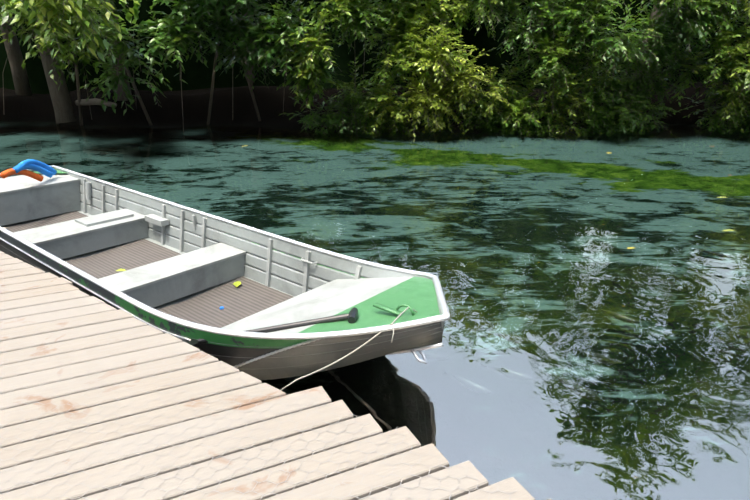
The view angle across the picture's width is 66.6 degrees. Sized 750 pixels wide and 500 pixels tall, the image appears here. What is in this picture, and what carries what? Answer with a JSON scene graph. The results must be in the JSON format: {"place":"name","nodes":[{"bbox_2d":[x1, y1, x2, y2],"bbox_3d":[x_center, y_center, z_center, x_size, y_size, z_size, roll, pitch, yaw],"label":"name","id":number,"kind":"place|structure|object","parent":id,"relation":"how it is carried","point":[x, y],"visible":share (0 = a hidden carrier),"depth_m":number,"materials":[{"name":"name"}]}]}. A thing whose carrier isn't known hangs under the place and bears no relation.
{"place":"outdoors","nodes":[
{"label":"outdoors","id":0,"kind":"place"},
{"bbox_2d":[32,169,65,173],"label":"boat stern gussets","id":1,"kind":"object","parent":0,"point":[60,172],"visible":0.25,"depth_m":6.80,"materials":[{"name":"green metal"}]},
{"bbox_2d":[0,174,439,332],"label":"boat interior","id":2,"kind":"object","parent":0,"point":[154,275],"visible":0.69,"depth_m":4.48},
{"bbox_2d":[116,269,240,308],"bbox_3d":[-1.564,0.249,4.684,1.280,0.048,0.402,12,23,30],"label":"litter boat","id":3,"kind":"object","parent":2,"relation":"on","point":[237,283],"visible":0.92,"depth_m":4.59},
{"bbox_2d":[373,303,414,315],"bbox_3d":[0.096,0.286,2.912,0.227,0.054,0.063,16,25,38],"label":"boat cleat","id":4,"kind":"object","parent":2,"relation":"on","point":[396,311],"visible":0.96,"depth_m":2.90,"materials":[{"name":"green metal"}]},
{"bbox_2d":[0,121,749,499],"bbox_3d":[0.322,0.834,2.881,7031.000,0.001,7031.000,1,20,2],"label":"river water","id":5,"kind":"structure","parent":0,"point":[584,353],"depth_m":4.92,"materials":[{"name":"teal liquid"}]},
{"bbox_2d":[0,168,443,368],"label":"boat","id":6,"kind":"object","parent":5,"relation":"on","point":[294,276],"visible":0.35,"depth_m":4.70,"materials":[{"name":"white metal"}]},
{"bbox_2d":[0,174,444,379],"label":"boat hull","id":7,"kind":"object","parent":5,"relation":"on","point":[258,369],"visible":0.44,"depth_m":2.99,"materials":[{"name":"grey metal"}]},
{"bbox_2d":[233,280,432,367],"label":"boat seam rivets","id":8,"kind":"object","parent":7,"relation":"attached to","point":[274,352],"visible":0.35,"depth_m":2.90,"materials":[{"name":"grey metal"}]},
{"bbox_2d":[0,165,449,363],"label":"boat rail and fittings","id":9,"kind":"object","parent":5,"relation":"on","point":[445,316],"visible":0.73,"depth_m":3.31,"materials":[{"name":"white metal"}]},
{"bbox_2d":[0,159,56,181],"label":"pool noodles","id":10,"kind":"object","parent":9,"relation":"in","point":[37,166],"visible":1,"depth_m":6.18,"materials":[{"name":"blue plastic"}]},
{"bbox_2d":[179,307,357,345],"bbox_3d":[-0.692,0.438,3.029,1.213,0.308,0.180,2,20,5],"label":"paddle","id":11,"kind":"object","parent":9,"relation":"on","point":[351,315],"visible":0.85,"depth_m":2.97,"materials":[{"name":"black plastic"}]},
{"bbox_2d":[281,307,416,390],"bbox_3d":[-0.078,0.494,2.705,0.730,0.305,0.194,-9,22,-25],"label":"mooring rope","id":12,"kind":"object","parent":9,"relation":"attached to","point":[351,352],"visible":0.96,"depth_m":2.69,"materials":[{"name":"grey fabric"}]},
{"bbox_2d":[245,145,733,248],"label":"floating leaves","id":13,"kind":"object","parent":5,"relation":"on","point":[634,247],"visible":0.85,"depth_m":5.75,"materials":[{"name":"yellow plant"}]},
{"bbox_2d":[0,0,749,93],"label":"forest shade backdrop","id":14,"kind":"structure","parent":0,"point":[195,75],"depth_m":14.96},
{"bbox_2d":[0,81,749,128],"bbox_3d":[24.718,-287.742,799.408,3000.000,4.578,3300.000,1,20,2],"label":"terrain","id":15,"kind":"structure","parent":0,"point":[232,105],"depth_m":13.54,"materials":[{"name":"black soil"}]},
{"bbox_2d":[0,0,741,132],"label":"tree trunks","id":16,"kind":"object","parent":15,"relation":"on","point":[62,106],"visible":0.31,"depth_m":12.81,"materials":[{"name":"grey plant"}]},
{"bbox_2d":[0,0,749,136],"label":"foliage","id":17,"kind":"object","parent":16,"relation":"attached to","point":[69,15],"depth_m":11.20,"materials":[{"name":"green plant"}]},
{"bbox_3d":[-2.970,1.384,1.345,15.224,0.508,5.754,16,25,38],"label":"dock frame and float","id":18,"kind":"object","parent":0,"visible":0},
{"bbox_2d":[0,251,551,499],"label":"dock planks","id":19,"kind":"object","parent":18,"relation":"on","point":[362,490],"visible":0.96,"depth_m":2.31,"materials":[{"name":"beige wood"}]},
{"bbox_2d":[0,254,515,499],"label":"dock chicken wire","id":20,"kind":"object","parent":19,"relation":"on","point":[178,416],"visible":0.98,"depth_m":2.30,"materials":[{"name":"metal"}]}
]}

